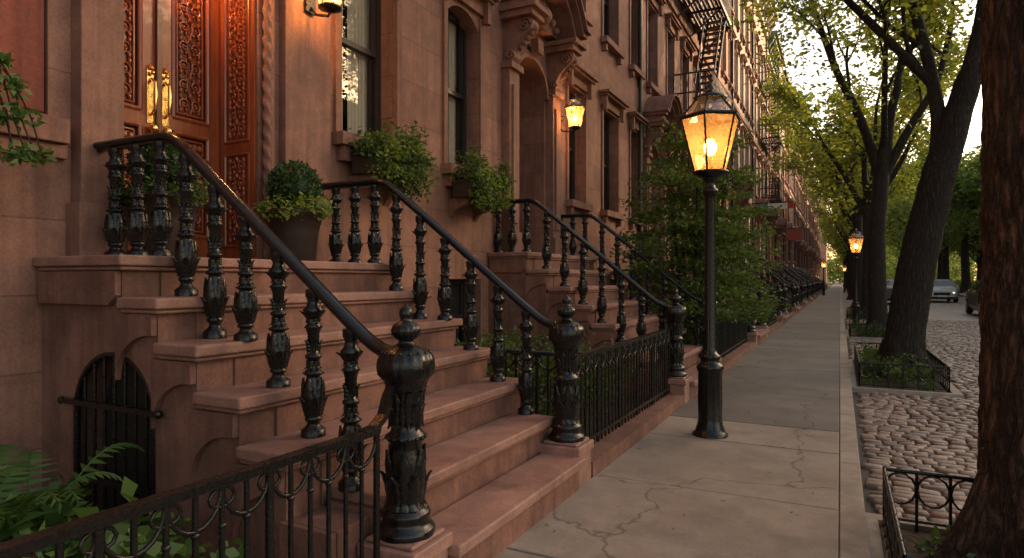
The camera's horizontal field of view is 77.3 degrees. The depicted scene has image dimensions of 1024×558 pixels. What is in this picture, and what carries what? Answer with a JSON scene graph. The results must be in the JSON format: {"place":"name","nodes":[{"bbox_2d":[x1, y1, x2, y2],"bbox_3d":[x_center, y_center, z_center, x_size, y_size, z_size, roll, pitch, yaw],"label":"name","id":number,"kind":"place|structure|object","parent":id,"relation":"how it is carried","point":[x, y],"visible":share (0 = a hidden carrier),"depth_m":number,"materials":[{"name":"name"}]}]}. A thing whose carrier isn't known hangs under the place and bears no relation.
{"place":"outdoors","nodes":[
{"label":"outdoors","id":0,"kind":"place"},
{"bbox_2d":[0,384,395,557],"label":"iron fence","id":1,"kind":"object","parent":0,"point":[96,525],"visible":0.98,"depth_m":1.98,"materials":[{"name":"black metal"}]},
{"bbox_2d":[495,416,838,557],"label":"sidewalk","id":2,"kind":"structure","parent":0,"point":[743,490],"depth_m":3.86,"materials":[{"name":"concrete"}]},
{"bbox_2d":[679,81,740,438],"bbox_3d":[1.714,-0.183,5.538,0.479,3.066,0.542,0,0,27],"label":"street lamp","id":3,"kind":"object","parent":2,"relation":"on","point":[710,369],"visible":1,"depth_m":5.49,"materials":[{"name":"black metal"}]},
{"bbox_2d":[670,282,839,431],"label":"sidewalk","id":4,"kind":"structure","parent":0,"point":[810,382],"depth_m":8.78,"materials":[{"name":"grey concrete"}]},
{"bbox_2d":[821,259,826,294],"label":"street lamp","id":5,"kind":"object","parent":4,"relation":"on","point":[823,261],"visible":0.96,"depth_m":53.02,"materials":[{"name":"black metal"}]},
{"bbox_2d":[821,201,827,282],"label":"apartment block","id":6,"kind":"structure","parent":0,"point":[823,254],"depth_m":158.39,"materials":[{"name":"beige brick"}]},
{"bbox_2d":[830,285,839,535],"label":"pavement bed","id":7,"kind":"object","parent":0,"point":[839,448],"visible":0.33,"depth_m":5.13,"materials":[{"name":"grey concrete"}]},
{"bbox_2d":[839,284,869,557],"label":"granite kerb","id":8,"kind":"structure","parent":7,"relation":"on","point":[853,539],"depth_m":4.35,"materials":[{"name":"grey stone"}]},
{"bbox_2d":[772,0,981,279],"label":"sky","id":9,"kind":"structure","parent":0,"point":[975,128],"materials":[{"name":"white"}]},
{"bbox_2d":[840,283,978,320],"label":"cobbled road","id":10,"kind":"structure","parent":0,"point":[944,309],"depth_m":30.53,"materials":[{"name":"grey stone"}]},
{"bbox_2d":[815,217,848,287],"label":"street tree","id":11,"kind":"object","parent":10,"relation":"on","point":[838,255],"visible":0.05,"depth_m":99.15,"materials":[{"name":"green plant"}]},
{"bbox_2d":[816,219,848,289],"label":"street tree","id":12,"kind":"object","parent":10,"relation":"on","point":[820,226],"visible":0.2,"depth_m":85.28,"materials":[{"name":"green plant"}]},
{"bbox_2d":[827,243,845,286],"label":"street tree","id":13,"kind":"object","parent":10,"relation":"on","point":[839,260],"visible":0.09,"depth_m":115.16,"materials":[{"name":"green plant"}]},
{"bbox_2d":[809,203,887,291],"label":"street tree","id":14,"kind":"object","parent":10,"relation":"on","point":[825,224],"visible":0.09,"depth_m":73.35,"materials":[{"name":"green plant"}]},
{"bbox_2d":[803,179,901,296],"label":"street tree","id":15,"kind":"object","parent":10,"relation":"on","point":[833,211],"visible":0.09,"depth_m":53.16,"materials":[{"name":"green plant"}]},
{"bbox_2d":[818,201,888,293],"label":"street tree","id":16,"kind":"object","parent":10,"relation":"on","point":[839,236],"visible":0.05,"depth_m":62.58,"materials":[{"name":"green plant"}]},
{"bbox_2d":[747,0,968,317],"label":"street tree","id":17,"kind":"object","parent":10,"relation":"on","point":[823,154],"visible":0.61,"depth_m":23.66,"materials":[{"name":"green plant"}]},
{"bbox_2d":[758,68,958,308],"bbox_3d":[16.573,-4.092,31.317,8.544,11.232,7.353,0,0,14],"label":"street tree","id":18,"kind":"object","parent":10,"relation":"on","point":[857,217],"visible":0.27,"depth_m":30.95,"materials":[{"name":"green plant"}]},
{"bbox_2d":[792,116,929,232],"bbox_3d":[20.925,-3.845,37.484,8.156,10.722,7.020,0,0,-27],"label":"street tree","id":19,"kind":"object","parent":10,"relation":"on","point":[899,190],"visible":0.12,"depth_m":37.55,"materials":[{"name":"green plant"}]},
{"bbox_2d":[887,280,893,300],"bbox_3d":[22.380,0.738,37.975,2.080,1.416,4.585,0,0,27],"label":"parked car","id":20,"kind":"object","parent":10,"relation":"on","point":[889,286],"visible":0.03,"depth_m":36.09,"materials":[{"name":"grey paint"}]},
{"bbox_2d":[931,279,958,301],"bbox_3d":[27.283,0.738,41.076,2.080,1.416,4.585,0,0,27],"label":"parked car","id":21,"kind":"object","parent":10,"relation":"on","point":[947,289],"visible":0.52,"depth_m":39.24,"materials":[{"name":"grey paint"}]},
{"bbox_2d":[965,280,980,313],"bbox_3d":[19.119,0.738,25.033,2.080,1.416,4.585,0,0,27],"label":"parked car","id":22,"kind":"object","parent":10,"relation":"on","point":[972,300],"visible":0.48,"depth_m":25.71,"materials":[{"name":"brown paint"}]},
{"bbox_2d":[845,320,980,524],"bbox_3d":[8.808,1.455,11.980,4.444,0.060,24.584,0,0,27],"label":"cobblestones","id":23,"kind":"structure","parent":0,"point":[945,340],"depth_m":6.15,"materials":[{"name":"stone"}]},
{"bbox_2d":[545,340,975,531],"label":"fallen leaves","id":24,"kind":"object","parent":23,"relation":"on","point":[766,442],"visible":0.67,"depth_m":5.66,"materials":[{"name":"brown plant"}]},
{"bbox_2d":[819,232,843,284],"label":"street tree","id":25,"kind":"object","parent":23,"relation":"on","point":[832,250],"visible":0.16,"depth_m":134.30,"materials":[{"name":"green plant"}]},
{"bbox_2d":[778,128,908,299],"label":"street tree","id":26,"kind":"object","parent":23,"relation":"on","point":[851,272],"visible":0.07,"depth_m":44.89,"materials":[{"name":"green plant"}]},
{"bbox_2d":[729,0,976,335],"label":"street tree","id":27,"kind":"object","parent":23,"relation":"on","point":[883,158],"visible":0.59,"depth_m":16.37,"materials":[{"name":"green plant"}]},
{"bbox_2d":[728,0,982,378],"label":"street tree","id":28,"kind":"object","parent":23,"relation":"on","point":[911,295],"visible":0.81,"depth_m":9.35,"materials":[{"name":"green plant"}]},
{"bbox_2d":[847,228,863,324],"bbox_3d":[10.889,-0.083,20.264,0.479,3.066,0.542,0,0,27],"label":"street lamp","id":29,"kind":"object","parent":23,"relation":"on","point":[855,310],"visible":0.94,"depth_m":20.23,"materials":[{"name":"black metal"}]},
{"bbox_2d":[844,307,867,320],"bbox_3d":[12.980,1.281,23.687,1.300,0.456,2.600,0,0,27],"label":"tree pit","id":30,"kind":"object","parent":23,"relation":"on","point":[848,315],"visible":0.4,"depth_m":23.16,"materials":[{"name":"black metal"}]},
{"bbox_2d":[845,318,885,339],"bbox_3d":[9.354,1.278,16.612,1.300,0.474,2.700,0,0,27],"label":"tree pit","id":31,"kind":"object","parent":23,"relation":"on","point":[852,332],"visible":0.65,"depth_m":15.79,"materials":[{"name":"green plant"}]},
{"bbox_2d":[849,342,963,398],"bbox_3d":[5.730,1.266,9.593,1.250,0.478,3.300,0,0,27],"label":"tree pit","id":32,"kind":"object","parent":23,"relation":"on","point":[905,382],"visible":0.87,"depth_m":8.55,"materials":[{"name":"green plant"}]},
{"bbox_2d":[865,467,976,557],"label":"tree pit","id":33,"kind":"object","parent":23,"relation":"on","point":[891,533],"visible":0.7,"depth_m":3.57,"materials":[{"name":"black metal"}]},
{"bbox_2d":[930,0,1023,557],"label":"street tree","id":34,"kind":"object","parent":23,"relation":"on","point":[989,522],"visible":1,"depth_m":3.00,"materials":[{"name":"brown plant"}]},
{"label":"park lawn","id":35,"kind":"structure","parent":0,"visible":0},
{"bbox_2d":[886,236,899,266],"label":"park tree","id":36,"kind":"object","parent":35,"relation":"on","point":[890,252],"visible":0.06,"depth_m":142.30,"materials":[{"name":"green plant"}]},
{"bbox_2d":[896,211,969,278],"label":"park tree","id":37,"kind":"object","parent":35,"relation":"on","point":[939,268],"visible":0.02,"depth_m":93.46,"materials":[{"name":"green plant"}]},
{"bbox_2d":[940,235,979,279],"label":"park tree","id":38,"kind":"object","parent":35,"relation":"on","point":[976,256],"visible":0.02,"depth_m":77.70,"materials":[{"name":"green plant"}]},
{"bbox_2d":[943,208,982,279],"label":"park tree","id":39,"kind":"object","parent":35,"relation":"on","point":[979,252],"visible":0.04,"depth_m":65.23,"materials":[{"name":"green plant"}]},
{"bbox_2d":[953,279,978,288],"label":"park hedge","id":40,"kind":"object","parent":35,"relation":"on","point":[956,282],"visible":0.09,"depth_m":75.26,"materials":[{"name":"green plant"}]},
{"bbox_2d":[971,169,981,239],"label":"park tree","id":41,"kind":"object","parent":35,"relation":"on","point":[979,208],"visible":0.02,"depth_m":46.91,"materials":[{"name":"green plant"}]},
{"bbox_3d":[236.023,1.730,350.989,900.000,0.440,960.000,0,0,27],"label":"ground","id":42,"kind":"structure","parent":0,"visible":0},
{"bbox_2d":[2,286,829,541],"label":"garden bed","id":43,"kind":"object","parent":42,"relation":"on","point":[550,407],"visible":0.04,"depth_m":6.47,"materials":[{"name":"soil"}]},
{"bbox_2d":[0,442,143,541],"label":"fern","id":44,"kind":"object","parent":43,"relation":"on","point":[10,479],"visible":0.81,"depth_m":2.80,"materials":[{"name":"green plant"}]},
{"bbox_2d":[0,476,205,557],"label":"broad leaf plant","id":45,"kind":"object","parent":43,"relation":"on","point":[22,526],"visible":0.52,"depth_m":2.41,"materials":[{"name":"green plant"}]},
{"bbox_2d":[9,472,251,557],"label":"garden shrub","id":46,"kind":"object","parent":43,"relation":"on","point":[231,552],"visible":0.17,"depth_m":2.44,"materials":[{"name":"green plant"}]},
{"bbox_2d":[0,0,499,490],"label":"brownstone house","id":47,"kind":"structure","parent":43,"relation":"on","point":[431,65],"depth_m":6.30,"materials":[{"name":"brown stone"}]},
{"bbox_2d":[0,0,331,261],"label":"door surround","id":48,"kind":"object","parent":47,"relation":"attached to","point":[98,76],"depth_m":3.72,"materials":[{"name":"brown stone"}]},
{"bbox_2d":[0,52,56,169],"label":"hanging vine","id":49,"kind":"object","parent":48,"relation":"hanging from","point":[14,88],"visible":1,"depth_m":3.17,"materials":[{"name":"green plant"}]},
{"bbox_2d":[305,0,342,17],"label":"wall lantern","id":50,"kind":"object","parent":48,"relation":"attached to","point":[329,7],"depth_m":5.08,"materials":[{"name":"black metal"}]},
{"bbox_2d":[124,0,255,258],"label":"door leaves","id":51,"kind":"object","parent":47,"relation":"on","point":[203,52],"visible":0.5,"depth_m":4.82,"materials":[{"name":"brown wood"}]},
{"bbox_2d":[147,64,172,133],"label":"brass handles","id":52,"kind":"object","parent":51,"relation":"attached to","point":[152,96],"visible":0.94,"depth_m":4.50,"materials":[{"name":"gold metal"}]},
{"bbox_2d":[348,117,440,206],"bbox_3d":[-1.073,-1.093,5.839,0.587,0.787,1.004,0,0,27],"label":"window box","id":53,"kind":"object","parent":47,"relation":"attached to","point":[399,164],"visible":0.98,"depth_m":5.71,"materials":[{"name":"green plant"}]},
{"bbox_2d":[444,146,519,221],"bbox_3d":[-0.336,-1.098,7.302,0.562,0.836,1.063,0,0,27],"label":"window box","id":54,"kind":"object","parent":47,"relation":"attached to","point":[482,190],"visible":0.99,"depth_m":7.09,"materials":[{"name":"green plant"}]},
{"bbox_2d":[33,132,593,557],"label":"brownstone stoop","id":55,"kind":"object","parent":43,"relation":"on","point":[185,364],"visible":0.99,"depth_m":3.27,"materials":[{"name":"brown stone"}]},
{"bbox_2d":[114,131,225,255],"bbox_3d":[-2.110,-0.505,3.877,0.649,0.770,0.636,0,0,27],"label":"potted boxwood","id":56,"kind":"object","parent":55,"relation":"on","point":[199,199],"visible":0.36,"depth_m":3.76,"materials":[{"name":"green plant"}]},
{"bbox_2d":[251,159,336,260],"bbox_3d":[-1.621,-0.511,4.795,0.597,0.782,0.630,0,0,-37],"label":"potted boxwood","id":57,"kind":"object","parent":55,"relation":"on","point":[294,212],"visible":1,"depth_m":4.66,"materials":[{"name":"green plant"}]},
{"bbox_2d":[454,321,638,427],"bbox_3d":[0.126,0.902,6.181,2.001,0.902,2.454,0,0,27],"label":"garden shrub","id":58,"kind":"object","parent":43,"relation":"on","point":[510,372],"visible":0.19,"depth_m":5.76,"materials":[{"name":"green plant"}]},
{"bbox_2d":[454,328,683,477],"bbox_3d":[0.268,0.949,6.129,2.114,0.822,2.874,0,0,27],"label":"iron fence","id":59,"kind":"object","parent":43,"relation":"on","point":[616,438],"visible":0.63,"depth_m":5.36,"materials":[{"name":"black metal"}]},
{"bbox_2d":[497,0,649,298],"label":"brownstone house","id":60,"kind":"structure","parent":43,"relation":"on","point":[554,57],"depth_m":10.18,"materials":[{"name":"brown stone"}]},
{"bbox_2d":[561,94,584,132],"bbox_3d":[0.849,-2.492,9.655,0.496,0.584,0.319,0,0,27],"label":"wall lantern","id":61,"kind":"object","parent":60,"relation":"attached to","point":[580,106],"depth_m":9.60,"materials":[{"name":"yellow glass"}]},
{"bbox_2d":[487,198,721,403],"bbox_3d":[1.334,0.185,8.474,2.493,2.369,2.460,0,0,27],"label":"brownstone stoop","id":62,"kind":"object","parent":43,"relation":"on","point":[544,282],"visible":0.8,"depth_m":7.75,"materials":[{"name":"brown stone"}]},
{"bbox_2d":[642,0,705,266],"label":"brownstone house","id":63,"kind":"structure","parent":43,"relation":"on","point":[670,48],"depth_m":15.39,"materials":[{"name":"brown stone"}]},
{"bbox_2d":[674,0,731,138],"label":"fire escape","id":64,"kind":"object","parent":63,"relation":"attached to","point":[723,7],"visible":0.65,"depth_m":17.89,"materials":[{"name":"black metal"}]},
{"bbox_2d":[652,302,740,351],"bbox_3d":[2.849,0.914,11.413,2.076,0.930,3.999,0,0,27],"label":"garden shrub","id":65,"kind":"object","parent":43,"relation":"on","point":[688,336],"visible":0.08,"depth_m":9.77,"materials":[{"name":"green plant"}]},
{"bbox_2d":[606,115,792,342],"bbox_3d":[3.091,-0.560,10.536,2.838,3.846,4.256,0,0,27],"label":"garden tree","id":66,"kind":"object","parent":43,"relation":"on","point":[690,248],"visible":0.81,"depth_m":9.90,"materials":[{"name":"green plant"}]},
{"bbox_2d":[637,234,768,345],"bbox_3d":[4.344,0.185,14.348,2.493,2.369,2.460,0,0,27],"label":"brownstone stoop","id":67,"kind":"object","parent":43,"relation":"on","point":[757,333],"visible":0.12,"depth_m":13.69,"materials":[{"name":"black metal"}]},
{"bbox_2d":[702,0,736,267],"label":"tan brick house","id":68,"kind":"structure","parent":43,"relation":"on","point":[726,75],"depth_m":24.38,"materials":[{"name":"brown brick"}]},
{"bbox_2d":[716,313,755,372],"bbox_3d":[3.780,0.949,10.974,0.280,0.822,4.260,0,0,27],"label":"iron fence","id":69,"kind":"object","parent":43,"relation":"on","point":[731,348],"visible":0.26,"depth_m":10.79,"materials":[{"name":"black metal"}]},
{"bbox_2d":[700,261,789,324],"bbox_3d":[7.354,0.185,20.221,2.493,2.369,2.460,0,0,27],"label":"brownstone stoop","id":70,"kind":"object","parent":43,"relation":"on","point":[783,313],"visible":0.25,"depth_m":19.54,"materials":[{"name":"black metal"}]},
{"bbox_2d":[734,0,756,268],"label":"cream stone house","id":71,"kind":"structure","parent":43,"relation":"on","point":[743,94],"depth_m":28.60,"materials":[{"name":"beige stone"}]},
{"bbox_2d":[750,201,792,209],"bbox_3d":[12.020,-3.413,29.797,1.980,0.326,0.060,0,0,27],"label":"balcony","id":72,"kind":"structure","parent":71,"relation":"attached to","point":[783,204],"depth_m":29.59,"materials":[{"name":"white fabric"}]},
{"bbox_2d":[736,259,800,313],"bbox_3d":[10.363,0.185,26.095,2.493,2.369,2.460,0,0,27],"label":"brownstone stoop","id":73,"kind":"object","parent":43,"relation":"on","point":[793,289],"visible":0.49,"depth_m":25.27,"materials":[{"name":"black metal"}]},
{"bbox_2d":[765,298,781,335],"bbox_3d":[6.790,0.949,16.848,0.280,0.822,4.260,0,0,27],"label":"iron fence","id":74,"kind":"object","parent":43,"relation":"on","point":[774,325],"visible":0.27,"depth_m":17.28,"materials":[{"name":"black metal"}]},
{"bbox_2d":[766,30,785,272],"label":"red brick house","id":75,"kind":"structure","parent":43,"relation":"on","point":[773,218],"depth_m":40.23,"materials":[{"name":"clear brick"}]},
{"bbox_2d":[775,228,801,239],"bbox_3d":[16.536,-2.713,38.720,1.880,0.726,0.080,0,0,27],"label":"hanging sign","id":76,"kind":"object","parent":75,"relation":"attached to","point":[793,233],"visible":0.91,"depth_m":38.48,"materials":[{"name":"red metal"}]},
{"bbox_2d":[752,259,807,306],"bbox_3d":[13.373,0.185,31.969,2.493,2.369,2.460,0,0,27],"label":"brownstone stoop","id":77,"kind":"object","parent":43,"relation":"on","point":[802,287],"visible":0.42,"depth_m":31.17,"materials":[{"name":"black metal"}]},
{"bbox_2d":[776,70,788,273],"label":"brownstone house","id":78,"kind":"structure","parent":43,"relation":"on","point":[781,221],"depth_m":44.74,"materials":[{"name":"brown stone"}]},
{"bbox_2d":[769,263,812,302],"bbox_3d":[16.383,0.185,37.843,2.493,2.369,2.460,0,0,27],"label":"brownstone stoop","id":79,"kind":"object","parent":43,"relation":"on","point":[809,296],"visible":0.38,"depth_m":37.02,"materials":[{"name":"black metal"}]},
{"bbox_2d":[786,293,795,319],"bbox_3d":[9.799,0.949,22.721,0.280,0.822,4.260,0,0,27],"label":"iron fence","id":80,"kind":"object","parent":43,"relation":"on","point":[789,298],"visible":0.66,"depth_m":23.23,"materials":[{"name":"black metal"}]},
{"bbox_2d":[790,96,797,272],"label":"cream stone house","id":81,"kind":"structure","parent":43,"relation":"on","point":[793,221],"depth_m":58.71,"materials":[{"name":"beige stone"}]},
{"bbox_2d":[779,264,815,298],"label":"brownstone stoop","id":82,"kind":"object","parent":43,"relation":"on","point":[812,283],"visible":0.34,"depth_m":43.02,"materials":[{"name":"black metal"}]},
{"bbox_2d":[798,290,803,310],"bbox_3d":[12.809,0.949,28.595,0.280,0.822,4.260,0,0,27],"label":"iron fence","id":83,"kind":"object","parent":43,"relation":"on","point":[799,299],"visible":0.48,"depth_m":29.39,"materials":[{"name":"black metal"}]},
{"bbox_2d":[785,266,818,296],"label":"brownstone stoop","id":84,"kind":"object","parent":43,"relation":"on","point":[815,282],"visible":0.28,"depth_m":48.88,"materials":[{"name":"black metal"}]},
{"bbox_2d":[790,267,820,294],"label":"brownstone stoop","id":85,"kind":"object","parent":43,"relation":"on","point":[818,282],"visible":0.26,"depth_m":54.72,"materials":[{"name":"black metal"}]},
{"bbox_2d":[803,160,808,269],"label":"brownstone house","id":86,"kind":"structure","parent":43,"relation":"on","point":[806,243],"depth_m":76.40,"materials":[{"name":"brown stone"}]},
{"bbox_2d":[797,269,821,291],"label":"brownstone stoop","id":87,"kind":"object","parent":43,"relation":"on","point":[814,279],"visible":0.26,"depth_m":60.46,"materials":[{"name":"black metal"}]},
{"bbox_2d":[807,178,812,274],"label":"cream stone house","id":88,"kind":"structure","parent":43,"relation":"on","point":[808,236],"depth_m":85.82,"materials":[{"name":"beige stone"}]},
{"bbox_2d":[810,178,813,272],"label":"red brick house","id":89,"kind":"structure","parent":43,"relation":"on","point":[810,233],"depth_m":95.55,"materials":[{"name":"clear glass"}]},
{"bbox_2d":[811,174,815,278],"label":"tan brick house","id":90,"kind":"structure","parent":43,"relation":"on","point":[812,235],"depth_m":97.55,"materials":[{"name":"brown brick"}]},
{"bbox_2d":[813,196,816,274],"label":"red brick house","id":91,"kind":"structure","parent":43,"relation":"on","point":[813,241],"depth_m":105.68,"materials":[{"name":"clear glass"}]},
{"bbox_2d":[814,196,818,276],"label":"brownstone house","id":92,"kind":"structure","parent":43,"relation":"on","point":[816,257],"depth_m":110.08,"materials":[{"name":"brown stone"}]},
{"bbox_2d":[816,207,819,276],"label":"cream stone house","id":93,"kind":"structure","parent":43,"relation":"on","point":[816,244],"depth_m":116.68,"materials":[{"name":"beige stone"}]},
{"bbox_2d":[754,0,778,271],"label":"cream stone house","id":94,"kind":"structure","parent":42,"relation":"on","point":[759,109],"depth_m":34.47,"materials":[{"name":"beige stone"}]},
{"bbox_2d":[760,60,783,216],"bbox_3d":[14.466,-7.602,35.566,1.028,8.047,3.160,0,0,27],"label":"fire escape","id":95,"kind":"object","parent":94,"relation":"attached to","point":[780,188],"visible":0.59,"depth_m":35.09,"materials":[{"name":"black metal"}]},
{"bbox_2d":[784,112,791,267],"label":"red brick house","id":96,"kind":"structure","parent":42,"relation":"on","point":[787,217],"depth_m":52.87,"materials":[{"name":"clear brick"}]},
{"bbox_2d":[796,132,802,269],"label":"red brick house","id":97,"kind":"structure","parent":42,"relation":"on","point":[798,242],"depth_m":65.48,"materials":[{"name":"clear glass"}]},
{"bbox_2d":[799,135,805,268],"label":"tan brick house","id":98,"kind":"structure","parent":42,"relation":"on","point":[802,246],"depth_m":70.46,"materials":[{"name":"beige brick"}]},
{"bbox_2d":[805,166,809,269],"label":"red brick house","id":99,"kind":"structure","parent":42,"relation":"on","point":[808,248],"depth_m":82.25,"materials":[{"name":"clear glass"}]},
{"bbox_2d":[817,204,819,277],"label":"red brick house","id":100,"kind":"structure","parent":42,"relation":"on","point":[818,260],"depth_m":125.48,"materials":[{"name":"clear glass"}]},
{"bbox_2d":[818,200,821,279],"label":"tan brick house","id":101,"kind":"structure","parent":42,"relation":"on","point":[818,247],"depth_m":128.09,"materials":[{"name":"beige brick"}]},
{"bbox_2d":[819,215,821,278],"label":"brownstone house","id":102,"kind":"structure","parent":42,"relation":"on","point":[819,251],"depth_m":133.50,"materials":[{"name":"brown stone"}]},
{"bbox_2d":[844,199,900,255],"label":"park tree","id":103,"kind":"object","parent":42,"relation":"on","point":[893,242],"visible":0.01,"depth_m":124.80,"materials":[{"name":"green plant"}]},
{"bbox_2d":[886,200,913,251],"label":"park tree","id":104,"kind":"object","parent":42,"relation":"on","point":[889,239],"visible":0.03,"depth_m":106.13,"materials":[{"name":"green plant"}]},
{"bbox_2d":[827,245,976,283],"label":"distant trees","id":105,"kind":"object","parent":42,"relation":"on","point":[834,269],"visible":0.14,"depth_m":168.90,"materials":[{"name":"green plant"}]},
{"bbox_2d":[886,189,942,244],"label":"park tree","id":106,"kind":"object","parent":42,"relation":"on","point":[900,217],"visible":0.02,"depth_m":90.00,"materials":[{"name":"green plant"}]},
{"bbox_2d":[887,162,974,278],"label":"park tree","id":107,"kind":"object","parent":42,"relation":"on","point":[945,265],"visible":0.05,"depth_m":75.61,"materials":[{"name":"green plant"}]},
{"bbox_2d":[894,137,981,292],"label":"park tree","id":108,"kind":"object","parent":42,"relation":"on","point":[965,275],"visible":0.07,"depth_m":62.39,"materials":[{"name":"green plant"}]},
{"bbox_2d":[914,143,981,249],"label":"park tree","id":109,"kind":"object","parent":42,"relation":"on","point":[964,198],"visible":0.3,"depth_m":49.69,"materials":[{"name":"green plant"}]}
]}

